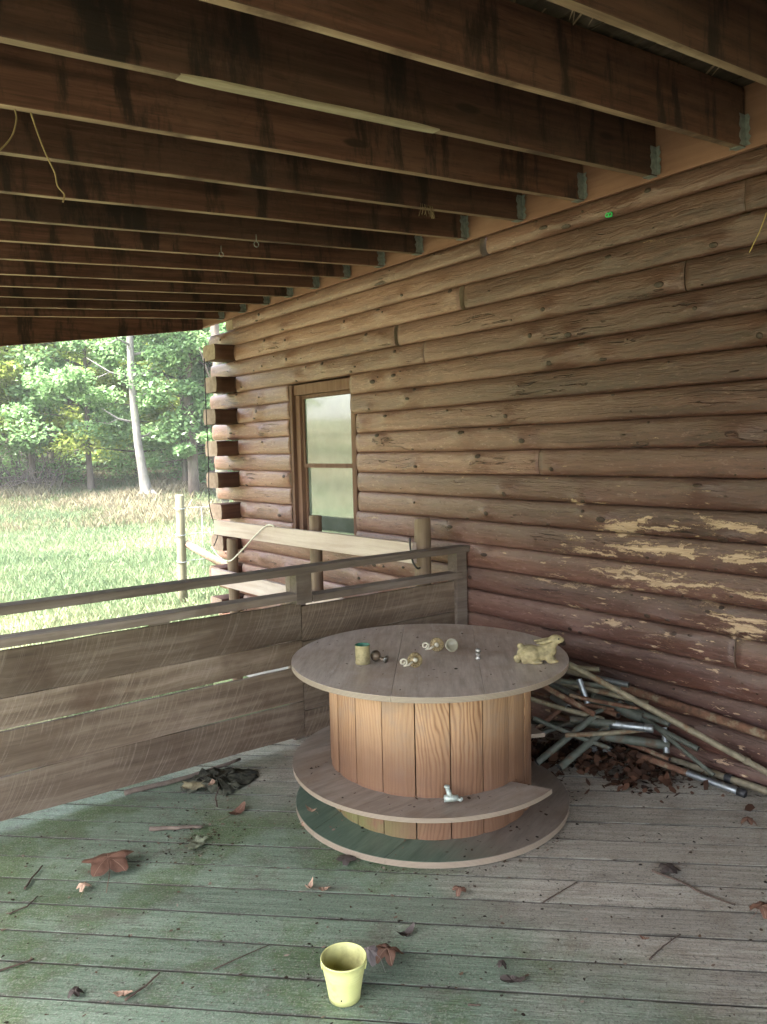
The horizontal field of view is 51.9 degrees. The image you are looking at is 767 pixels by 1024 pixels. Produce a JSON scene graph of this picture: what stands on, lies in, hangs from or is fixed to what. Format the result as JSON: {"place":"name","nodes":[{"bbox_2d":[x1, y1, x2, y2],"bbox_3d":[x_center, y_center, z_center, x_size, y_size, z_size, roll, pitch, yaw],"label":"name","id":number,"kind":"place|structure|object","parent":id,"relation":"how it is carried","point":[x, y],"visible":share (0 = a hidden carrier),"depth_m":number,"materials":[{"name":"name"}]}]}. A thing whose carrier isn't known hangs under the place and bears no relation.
{"place":"outdoors","nodes":[
{"label":"outdoors","id":0,"kind":"place"},
{"bbox_2d":[0,497,232,729],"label":"lawn grass","id":1,"kind":"structure","parent":0,"point":[83,576],"depth_m":13.30,"materials":[{"name":"plant"}]},
{"bbox_2d":[0,469,233,535],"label":"meadow grass","id":2,"kind":"structure","parent":0,"point":[114,496],"depth_m":23.26,"materials":[{"name":"plant"}]},
{"bbox_2d":[0,444,287,774],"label":"ground","id":3,"kind":"structure","parent":0,"point":[107,470],"depth_m":16.04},
{"bbox_2d":[0,345,49,434],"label":"tree","id":4,"kind":"object","parent":3,"relation":"on","point":[11,382],"visible":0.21,"depth_m":25.44,"materials":[{"name":"green plant"}]},
{"bbox_2d":[0,345,74,448],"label":"tree","id":5,"kind":"object","parent":3,"relation":"on","point":[18,362],"depth_m":33.93,"materials":[{"name":"green plant"}]},
{"bbox_2d":[0,341,102,483],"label":"tree","id":6,"kind":"object","parent":3,"relation":"on","point":[6,370],"visible":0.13,"depth_m":25.70,"materials":[{"name":"green plant"}]},
{"bbox_2d":[48,451,54,473],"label":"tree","id":7,"kind":"object","parent":3,"relation":"on","point":[51,453],"visible":0.14,"depth_m":29.09,"materials":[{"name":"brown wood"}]},
{"bbox_2d":[0,435,120,489],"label":"dead brush","id":8,"kind":"object","parent":3,"relation":"on","point":[25,474],"visible":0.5,"depth_m":26.84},
{"bbox_2d":[0,339,162,466],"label":"tree","id":9,"kind":"object","parent":3,"relation":"on","point":[101,460],"visible":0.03,"depth_m":32.13,"materials":[{"name":"green plant"}]},
{"bbox_2d":[0,336,175,491],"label":"tree","id":10,"kind":"object","parent":3,"relation":"on","point":[61,374],"visible":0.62,"depth_m":25.32,"materials":[{"name":"green plant"}]},
{"bbox_2d":[0,420,233,484],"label":"undergrowth","id":11,"kind":"object","parent":3,"relation":"on","point":[118,462],"visible":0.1,"depth_m":29.76,"materials":[{"name":"green plant"}]},
{"bbox_2d":[38,338,207,477],"bbox_3d":[-9.738,-5.151,30.208,7.392,8.458,6.030,2,6,32],"label":"tree","id":12,"kind":"object","parent":3,"relation":"on","point":[106,378],"visible":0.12,"depth_m":29.25,"materials":[{"name":"green plant"}]},
{"bbox_2d":[86,336,166,497],"bbox_3d":[-8.727,-5.498,24.654,5.311,11.104,5.851,0,5,13],"label":"pale tree","id":13,"kind":"object","parent":3,"relation":"on","point":[144,482],"visible":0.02,"depth_m":24.80,"materials":[{"name":"white plant"}]},
{"bbox_2d":[114,338,197,446],"bbox_3d":[-10.063,-7.001,36.586,6.525,9.473,7.836,0,5,11],"label":"tree","id":14,"kind":"object","parent":3,"relation":"on","point":[157,387],"depth_m":34.58,"materials":[{"name":"green plant"}]},
{"bbox_2d":[142,365,176,466],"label":"bare tree","id":15,"kind":"object","parent":3,"relation":"on","point":[173,464],"visible":0.06,"depth_m":33.65,"materials":[{"name":"grey plant"}]},
{"bbox_2d":[111,322,237,489],"bbox_3d":[-6.833,-3.933,26.545,5.283,7.226,4.828,-2,5,-10],"label":"tree","id":16,"kind":"object","parent":3,"relation":"on","point":[181,421],"visible":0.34,"depth_m":25.09,"materials":[{"name":"green plant"}]},
{"bbox_2d":[135,322,226,493],"bbox_3d":[-5.585,-4.230,26.022,4.824,7.957,4.656,0,5,12],"label":"tree","id":17,"kind":"object","parent":3,"relation":"on","point":[182,387],"visible":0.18,"depth_m":24.99,"materials":[{"name":"green plant"}]},
{"bbox_2d":[162,332,199,498],"bbox_3d":[-6.526,-5.520,25.223,0.946,10.814,2.688,-4,5,-30],"label":"bare tree","id":18,"kind":"object","parent":3,"relation":"on","point":[193,475],"visible":0.22,"depth_m":25.54,"materials":[{"name":"grey plant"}]},
{"bbox_2d":[155,331,227,471],"bbox_3d":[-5.109,-5.110,29.418,6.351,8.612,5.968,-2,5,-8],"label":"tree","id":19,"kind":"object","parent":3,"relation":"on","point":[168,466],"visible":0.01,"depth_m":27.29,"materials":[{"name":"green plant"}]},
{"bbox_2d":[174,495,226,604],"bbox_3d":[-1.986,0.576,10.889,1.688,1.706,0.588,-6,7,-44],"label":"fence post","id":20,"kind":"object","parent":3,"relation":"on","point":[183,544],"visible":0.72,"depth_m":10.47,"materials":[{"name":"brown wood"}]},
{"bbox_2d":[199,324,228,502],"bbox_3d":[-4.666,-5.146,22.309,2.523,10.804,1.125,-5,6,-38],"label":"bare tree","id":21,"kind":"object","parent":3,"relation":"on","point":[214,329],"visible":0.15,"depth_m":22.61,"materials":[{"name":"grey plant"}]},
{"bbox_2d":[211,515,430,680],"bbox_3d":[-0.601,0.821,5.884,0.168,1.715,2.810,-5,6,-38],"label":"plank fence","id":22,"kind":"object","parent":3,"relation":"on","point":[315,539],"visible":0.38,"depth_m":5.70,"materials":[{"name":"wood"}]},
{"bbox_2d":[211,524,274,561],"bbox_3d":[-1.190,0.246,6.462,0.055,0.364,1.203,-5,6,-35],"label":"cable","id":23,"kind":"object","parent":22,"relation":"hanging from","point":[244,546],"visible":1,"depth_m":6.37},
{"bbox_2d":[409,538,420,568],"bbox_3d":[0.222,0.248,4.729,0.134,0.192,0.040,-3,5,-20],"label":"hook bracket","id":24,"kind":"object","parent":22,"relation":"attached to","point":[413,563],"visible":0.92,"depth_m":4.71,"materials":[{"name":"black metal"}]},
{"bbox_2d":[0,0,766,346],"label":"porch roof","id":25,"kind":"structure","parent":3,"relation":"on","point":[314,144],"depth_m":3.06,"materials":[{"name":"brown wood"}]},
{"bbox_2d":[0,109,16,150],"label":"dry vine","id":26,"kind":"object","parent":25,"relation":"hanging from","point":[7,142],"visible":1,"depth_m":2.34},
{"bbox_2d":[30,112,64,202],"bbox_3d":[-1.026,-1.084,2.412,0.091,0.251,0.011,-5,6,-38],"label":"dry vine","id":27,"kind":"object","parent":25,"relation":"hanging from","point":[47,156],"visible":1,"depth_m":2.41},
{"bbox_2d":[419,203,434,218],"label":"straw tuft","id":28,"kind":"object","parent":25,"relation":"attached to","point":[428,210],"visible":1,"depth_m":3.86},
{"bbox_2d":[203,146,766,786],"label":"log house","id":29,"kind":"structure","parent":3,"relation":"on","point":[557,422],"depth_m":4.18,"materials":[{"name":"paint"}]},
{"bbox_2d":[204,358,217,545],"bbox_3d":[-1.530,-0.527,6.987,0.069,1.658,0.094,-5,6,-38],"label":"cable","id":30,"kind":"object","parent":29,"relation":"hanging from","point":[207,446],"visible":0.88,"depth_m":7.00,"materials":[{"name":"black rubber"}]},
{"bbox_2d":[289,377,360,535],"bbox_3d":[-0.438,-0.351,6.089,0.195,1.340,0.880,-5,6,-38],"label":"window","id":31,"kind":"structure","parent":29,"relation":"in","point":[323,430],"depth_m":6.12,"materials":[{"name":"glass"}]},
{"bbox_2d":[569,661,766,775],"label":"pole","id":32,"kind":"object","parent":29,"relation":"on","point":[747,761],"visible":0.95,"depth_m":3.52,"materials":[{"name":"brown wood"}]},
{"bbox_2d":[749,213,766,252],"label":"straw","id":33,"kind":"object","parent":29,"relation":"hanging from","point":[758,232],"visible":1,"depth_m":3.27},
{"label":"deck frame","id":34,"kind":"structure","parent":3,"relation":"on","visible":0},
{"bbox_2d":[0,716,766,1023],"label":"deck","id":35,"kind":"structure","parent":34,"relation":"on","point":[680,980],"depth_m":2.61,"materials":[{"name":"wood"}]},
{"bbox_2d":[0,958,33,970],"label":"twig","id":36,"kind":"object","parent":35,"relation":"on","point":[9,967],"visible":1,"depth_m":2.39,"materials":[{"name":"wood"}]},
{"bbox_2d":[9,896,37,914],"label":"twig","id":37,"kind":"object","parent":35,"relation":"on","point":[23,907],"visible":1,"depth_m":2.69,"materials":[{"name":"wood"}]},
{"bbox_2d":[24,865,42,889],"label":"twig","id":38,"kind":"object","parent":35,"relation":"on","point":[27,884],"visible":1,"depth_m":2.86,"materials":[{"name":"wood"}]},
{"bbox_2d":[67,986,83,1001],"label":"dead leaf","id":39,"kind":"object","parent":35,"relation":"on","point":[76,990],"visible":1,"depth_m":2.25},
{"bbox_2d":[76,882,91,891],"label":"dead leaf","id":40,"kind":"object","parent":35,"relation":"on","point":[81,885],"visible":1,"depth_m":2.79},
{"bbox_2d":[81,850,133,892],"bbox_3d":[-1.032,1.307,2.904,0.184,0.053,0.231,0,5,16],"label":"dead leaf","id":41,"kind":"object","parent":35,"relation":"on","point":[102,864],"visible":1,"depth_m":2.90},
{"bbox_2d":[109,990,132,996],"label":"dead leaf","id":42,"kind":"object","parent":35,"relation":"on","point":[121,993],"visible":1,"depth_m":2.26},
{"bbox_2d":[124,972,159,1000],"bbox_3d":[-0.693,1.369,2.274,0.011,0.018,0.122,2,6,36],"label":"twig","id":43,"kind":"object","parent":35,"relation":"on","point":[138,990],"visible":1,"depth_m":2.26,"materials":[{"name":"wood"}]},
{"bbox_2d":[149,825,202,830],"bbox_3d":[-0.849,1.293,3.226,0.219,0.021,0.024,-1,5,-2],"label":"stick","id":44,"kind":"object","parent":35,"relation":"on","point":[156,828],"visible":1,"depth_m":3.22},
{"bbox_2d":[124,758,240,795],"bbox_3d":[-0.931,1.249,3.724,0.580,0.026,0.049,-5,6,-37],"label":"stick","id":45,"kind":"object","parent":35,"relation":"on","point":[129,791],"visible":0.98,"depth_m":3.65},
{"bbox_2d":[185,834,207,849],"bbox_3d":[-0.734,1.297,3.092,0.068,0.013,0.108,0,5,17],"label":"lichen flake","id":46,"kind":"object","parent":35,"relation":"on","point":[196,842],"visible":1,"depth_m":3.09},
{"bbox_2d":[180,767,258,795],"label":"pile","id":47,"kind":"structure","parent":35,"relation":"on","point":[230,780],"depth_m":3.66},
{"bbox_2d":[181,781,204,789],"bbox_3d":[-0.860,1.233,3.559,0.108,0.013,0.068,-2,15,-8],"label":"bark piece","id":48,"kind":"object","parent":47,"relation":"on","point":[193,785],"visible":1,"depth_m":3.56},
{"bbox_2d":[219,801,245,819],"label":"dead leaf","id":49,"kind":"object","parent":35,"relation":"on","point":[240,808],"visible":1,"depth_m":3.38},
{"bbox_2d":[0,544,469,821],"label":"porch railing","id":50,"kind":"object","parent":35,"relation":"on","point":[81,756],"visible":0.8,"depth_m":3.71,"materials":[{"name":"wood"}]},
{"bbox_2d":[213,944,269,969],"bbox_3d":[-0.431,1.358,2.408,0.192,0.005,0.008,-5,6,-38],"label":"twig","id":51,"kind":"object","parent":35,"relation":"on","point":[239,957],"visible":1,"depth_m":2.40,"materials":[{"name":"wood"}]},
{"bbox_2d":[300,877,312,891],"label":"dead leaf","id":52,"kind":"object","parent":35,"relation":"on","point":[310,884],"visible":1,"depth_m":2.79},
{"bbox_2d":[320,942,366,1006],"bbox_3d":[-0.111,1.309,2.221,0.131,0.120,0.131,-1,5,0],"label":"bucket","id":53,"kind":"object","parent":35,"relation":"on","point":[343,965],"visible":1,"depth_m":2.19,"materials":[{"name":"yellow paint"}]},
{"bbox_2d":[331,855,355,865],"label":"dead leaf","id":54,"kind":"object","parent":35,"relation":"on","point":[345,859],"visible":1,"depth_m":2.95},
{"bbox_2d":[364,944,384,970],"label":"dead leaf","id":55,"kind":"object","parent":35,"relation":"on","point":[371,951],"visible":0.72,"depth_m":2.36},
{"bbox_2d":[1,733,766,1023],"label":"deck debris","id":56,"kind":"object","parent":35,"relation":"on","point":[392,895],"visible":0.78,"depth_m":2.79,"materials":[{"name":"plant"}]},
{"bbox_2d":[375,943,402,966],"bbox_3d":[0.003,1.330,2.383,0.087,0.045,0.114,-6,6,-43],"label":"dead leaf","id":57,"kind":"object","parent":35,"relation":"on","point":[386,951],"visible":0.97,"depth_m":2.36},
{"bbox_2d":[386,922,414,936],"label":"dead leaf","id":58,"kind":"object","parent":35,"relation":"on","point":[408,931],"visible":1,"depth_m":2.51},
{"bbox_2d":[291,624,568,868],"bbox_3d":[0.199,0.936,3.441,1.194,0.640,1.184,-5,6,-38],"label":"spool table","id":59,"kind":"object","parent":35,"relation":"on","point":[381,742],"visible":0.98,"depth_m":3.07,"materials":[{"name":"brown wood"}]},
{"bbox_2d":[355,643,369,664],"bbox_3d":[-0.087,0.593,3.289,0.065,0.081,0.065,-5,6,-38],"label":"tin cup","id":60,"kind":"object","parent":59,"relation":"on","point":[362,653],"visible":1,"depth_m":3.26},
{"bbox_2d":[370,650,388,662],"bbox_3d":[-0.021,0.608,3.311,0.077,0.051,0.046,2,6,35],"label":"door knob","id":61,"kind":"object","parent":59,"relation":"on","point":[375,655],"depth_m":3.30,"materials":[{"name":"brown metal"}]},
{"bbox_2d":[400,652,421,667],"bbox_3d":[0.112,0.605,3.213,0.096,0.061,0.026,-2,5,-8],"label":"scroll hook","id":62,"kind":"object","parent":59,"relation":"on","point":[414,659],"visible":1,"depth_m":3.21,"materials":[{"name":"gold metal"}]},
{"bbox_2d":[306,629,547,856],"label":"table crumbs","id":63,"kind":"object","parent":59,"relation":"on","point":[468,797],"visible":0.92,"depth_m":3.12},
{"bbox_2d":[422,637,443,651],"bbox_3d":[0.217,0.582,3.457,0.096,0.062,0.023,-1,5,10],"label":"scroll hook","id":64,"kind":"object","parent":59,"relation":"on","point":[436,644],"visible":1,"depth_m":3.45,"materials":[{"name":"gold metal"}]},
{"bbox_2d":[445,638,457,651],"bbox_3d":[0.292,0.579,3.450,0.060,0.058,0.062,-3,5,-15],"label":"glass knob","id":65,"kind":"object","parent":59,"relation":"on","point":[451,644],"visible":1,"depth_m":3.43,"materials":[{"name":"beige"}]},
{"bbox_2d":[444,785,462,801],"bbox_3d":[0.264,1.064,2.970,0.077,0.060,0.042,0,5,13],"label":"broken tap","id":66,"kind":"object","parent":59,"relation":"on","point":[449,797],"visible":1,"depth_m":2.96,"materials":[{"name":"grey metal"}]},
{"bbox_2d":[475,648,480,659],"bbox_3d":[0.399,0.595,3.318,0.026,0.048,0.026,-5,6,-38],"label":"chrome finial","id":67,"kind":"object","parent":59,"relation":"on","point":[478,653],"visible":1,"depth_m":3.31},
{"bbox_2d":[514,634,564,664],"bbox_3d":[0.642,0.564,3.249,0.213,0.115,0.092,-1,5,-2],"label":"rabbit figurine","id":68,"kind":"object","parent":59,"relation":"on","point":[545,649],"visible":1,"depth_m":3.22,"materials":[{"name":"ceramic"}]},
{"bbox_2d":[534,715,595,765],"bbox_3d":[0.869,1.083,3.755,0.353,0.196,0.032,-4,5,-25],"label":"pipe","id":69,"kind":"object","parent":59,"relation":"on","point":[560,743],"visible":0.89,"depth_m":3.73,"materials":[{"name":"grey metal"}]},
{"bbox_2d":[564,729,640,737],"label":"pipe","id":70,"kind":"object","parent":69,"relation":"on","point":[595,733],"visible":0.74,"depth_m":3.74,"materials":[{"name":"metal"}]},
{"bbox_2d":[542,685,595,716],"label":"pipe","id":71,"kind":"object","parent":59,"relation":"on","point":[569,700],"visible":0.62,"depth_m":3.75,"materials":[{"name":"metal"}]},
{"bbox_2d":[452,885,465,896],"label":"dead leaf","id":72,"kind":"object","parent":35,"relation":"on","point":[458,889],"visible":1,"depth_m":2.71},
{"bbox_2d":[495,960,506,968],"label":"dead leaf","id":73,"kind":"object","parent":35,"relation":"on","point":[500,963],"visible":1,"depth_m":2.32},
{"bbox_2d":[500,974,534,983],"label":"dead leaf","id":74,"kind":"object","parent":35,"relation":"on","point":[509,978],"visible":1,"depth_m":2.28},
{"bbox_2d":[542,882,576,902],"bbox_3d":[0.609,1.309,2.714,0.187,0.005,0.010,-5,6,-38],"label":"twig","id":75,"kind":"object","parent":35,"relation":"on","point":[557,893],"visible":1,"depth_m":2.70,"materials":[{"name":"wood"}]},
{"bbox_2d":[531,726,760,811],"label":"leaf litter","id":76,"kind":"object","parent":35,"relation":"on","point":[635,769],"visible":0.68,"depth_m":3.69,"materials":[{"name":"plant"}]},
{"bbox_2d":[535,689,580,729],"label":"pipe","id":77,"kind":"object","parent":76,"relation":"on","point":[551,716],"visible":0.2,"depth_m":3.95,"materials":[{"name":"grey metal"}]},
{"bbox_2d":[531,719,614,728],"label":"pipe","id":78,"kind":"object","parent":76,"relation":"on","point":[555,722],"visible":0.12,"depth_m":4.00,"materials":[{"name":"grey metal"}]},
{"bbox_2d":[557,727,609,770],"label":"pipe","id":79,"kind":"object","parent":76,"relation":"on","point":[572,756],"visible":0.91,"depth_m":3.70,"materials":[{"name":"grey wood"}]},
{"bbox_2d":[533,716,609,749],"bbox_3d":[0.896,1.059,3.768,0.357,0.142,0.032,0,5,15],"label":"pipe","id":80,"kind":"object","parent":79,"relation":"on","point":[563,730],"visible":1,"depth_m":3.76,"materials":[{"name":"grey wood"}]},
{"bbox_2d":[570,716,653,732],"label":"pipe","id":81,"kind":"object","parent":79,"relation":"on","point":[626,725],"visible":0.98,"depth_m":3.75,"materials":[{"name":"silver metal"}]},
{"bbox_2d":[531,697,604,718],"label":"pipe","id":82,"kind":"object","parent":81,"relation":"on","point":[558,707],"visible":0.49,"depth_m":3.87,"materials":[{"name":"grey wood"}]},
{"bbox_2d":[550,694,570,707],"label":"pipe","id":83,"kind":"object","parent":82,"relation":"on","point":[557,700],"visible":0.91,"depth_m":3.95,"materials":[{"name":"metal"}]},
{"bbox_2d":[576,678,589,703],"bbox_3d":[0.979,0.878,3.863,0.031,0.122,0.076,-5,6,-38],"label":"pipe coupling","id":84,"kind":"object","parent":82,"relation":"on","point":[581,686],"visible":0.94,"depth_m":3.85,"materials":[{"name":"silver metal"}]},
{"bbox_2d":[590,746,611,754],"bbox_3d":[1.052,1.165,3.853,0.124,0.040,0.039,-1,5,0],"label":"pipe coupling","id":85,"kind":"object","parent":76,"relation":"on","point":[594,749],"visible":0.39,"depth_m":3.84,"materials":[{"name":"black"}]},
{"bbox_2d":[550,708,670,761],"bbox_3d":[1.124,1.118,3.986,0.032,0.068,0.732,-5,6,-35],"label":"pipe","id":86,"kind":"object","parent":76,"relation":"on","point":[642,748],"visible":0.62,"depth_m":3.79,"materials":[{"name":"grey wood"}]},
{"bbox_2d":[601,734,669,748],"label":"pipe","id":87,"kind":"object","parent":86,"relation":"on","point":[641,741],"visible":0.78,"depth_m":3.77,"materials":[{"name":"grey wood"}]},
{"bbox_2d":[662,727,669,752],"bbox_3d":[1.343,1.087,3.752,0.030,0.119,0.079,-1,5,8],"label":"pipe coupling","id":88,"kind":"object","parent":87,"relation":"on","point":[665,749],"visible":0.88,"depth_m":3.73,"materials":[{"name":"silver metal"}]},
{"bbox_2d":[649,934,680,959],"bbox_3d":[0.860,1.329,2.411,0.182,0.006,0.009,-5,6,-41],"label":"twig","id":89,"kind":"object","parent":35,"relation":"on","point":[654,954],"visible":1,"depth_m":2.40,"materials":[{"name":"wood"}]},
{"bbox_2d":[658,863,686,873],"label":"dead leaf","id":90,"kind":"object","parent":35,"relation":"on","point":[669,867],"visible":1,"depth_m":2.83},
{"bbox_2d":[636,752,746,797],"bbox_3d":[1.390,1.191,3.585,0.036,0.060,0.518,-5,6,-41],"label":"pipe","id":91,"kind":"object","parent":35,"relation":"on","point":[740,792],"visible":1,"depth_m":3.56,"materials":[{"name":"grey metal"}]},
{"bbox_2d":[625,701,714,776],"bbox_3d":[1.340,1.058,3.726,0.030,0.228,0.512,-4,5,-31],"label":"pipe","id":92,"kind":"object","parent":91,"relation":"on","point":[690,756],"visible":0.8,"depth_m":3.63,"materials":[{"name":"grey metal"}]},
{"bbox_2d":[569,677,699,751],"bbox_3d":[1.210,0.987,3.886,0.036,0.195,0.726,-5,6,-39],"label":"pipe","id":93,"kind":"object","parent":92,"relation":"on","point":[687,743],"visible":0.54,"depth_m":3.70,"materials":[{"name":"brown metal"}]},
{"bbox_2d":[542,699,622,733],"bbox_3d":[0.973,1.017,3.888,0.429,0.160,0.032,-2,5,-6],"label":"pipe","id":94,"kind":"object","parent":93,"relation":"on","point":[568,723],"visible":0.55,"depth_m":3.87,"materials":[{"name":"grey metal"}]},
{"bbox_2d":[531,691,615,710],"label":"pipe","id":95,"kind":"object","parent":94,"relation":"on","point":[591,705],"visible":0.71,"depth_m":3.95,"materials":[{"name":"grey metal"}]},
{"bbox_2d":[588,707,620,717],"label":"pipe","id":96,"kind":"object","parent":94,"relation":"on","point":[615,714],"visible":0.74,"depth_m":3.84,"materials":[{"name":"brown metal"}]},
{"bbox_2d":[590,693,643,722],"bbox_3d":[1.155,0.965,3.897,0.268,0.118,0.067,2,6,38],"label":"pipe fitting","id":97,"kind":"object","parent":93,"relation":"on","point":[634,715],"visible":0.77,"depth_m":3.85,"materials":[{"name":"grey metal"}]},
{"bbox_2d":[553,682,648,703],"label":"pipe","id":98,"kind":"object","parent":97,"relation":"on","point":[602,692],"visible":0.27,"depth_m":3.94,"materials":[{"name":"metal"}]},
{"bbox_2d":[568,665,599,671],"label":"pipe","id":99,"kind":"object","parent":98,"relation":"on","point":[591,668],"visible":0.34,"depth_m":3.96,"materials":[{"name":"wood"}]},
{"bbox_2d":[555,678,620,688],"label":"pipe","id":100,"kind":"object","parent":98,"relation":"on","point":[574,682],"visible":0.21,"depth_m":3.92,"materials":[{"name":"metal"}]},
{"bbox_2d":[568,693,639,708],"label":"pipe","id":101,"kind":"object","parent":98,"relation":"on","point":[575,696],"visible":1,"depth_m":3.82,"materials":[{"name":"metal"}]},
{"bbox_2d":[589,673,766,739],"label":"pipe","id":102,"kind":"object","parent":98,"relation":"on","point":[706,715],"visible":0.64,"depth_m":3.60,"materials":[{"name":"brown wood"}]},
{"bbox_2d":[566,669,629,687],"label":"pipe","id":103,"kind":"object","parent":102,"relation":"on","point":[610,680],"visible":0.51,"depth_m":3.93,"materials":[{"name":"grey metal"}]},
{"bbox_2d":[587,692,670,726],"bbox_3d":[1.042,0.921,4.061,0.039,0.169,0.900,-6,7,-44],"label":"pipe","id":104,"kind":"object","parent":93,"relation":"on","point":[654,718],"visible":0.35,"depth_m":3.80,"materials":[{"name":"grey metal"}]},
{"bbox_2d":[548,685,614,692],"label":"pipe","id":105,"kind":"object","parent":104,"relation":"on","point":[570,688],"visible":0.11,"depth_m":4.04,"materials":[{"name":"metal"}]},
{"bbox_2d":[549,683,581,700],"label":"pipe","id":106,"kind":"object","parent":105,"relation":"on","point":[563,689],"visible":0.65,"depth_m":4.00,"materials":[{"name":"grey metal"}]},
{"bbox_2d":[651,869,734,905],"bbox_3d":[1.064,1.297,2.722,0.019,0.009,0.301,-5,6,-40],"label":"twig","id":107,"kind":"object","parent":35,"relation":"on","point":[672,878],"visible":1,"depth_m":2.73,"materials":[{"name":"wood"}]},
{"bbox_2d":[656,752,766,794],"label":"pipe","id":108,"kind":"object","parent":35,"relation":"on","point":[728,778],"visible":0.72,"depth_m":3.54,"materials":[{"name":"wood"}]},
{"bbox_2d":[741,816,756,825],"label":"dead leaf","id":109,"kind":"object","parent":35,"relation":"on","point":[751,821],"visible":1,"depth_m":3.15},
{"bbox_2d":[747,901,766,922],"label":"dead leaf","id":110,"kind":"object","parent":35,"relation":"on","point":[761,906],"visible":1,"depth_m":2.55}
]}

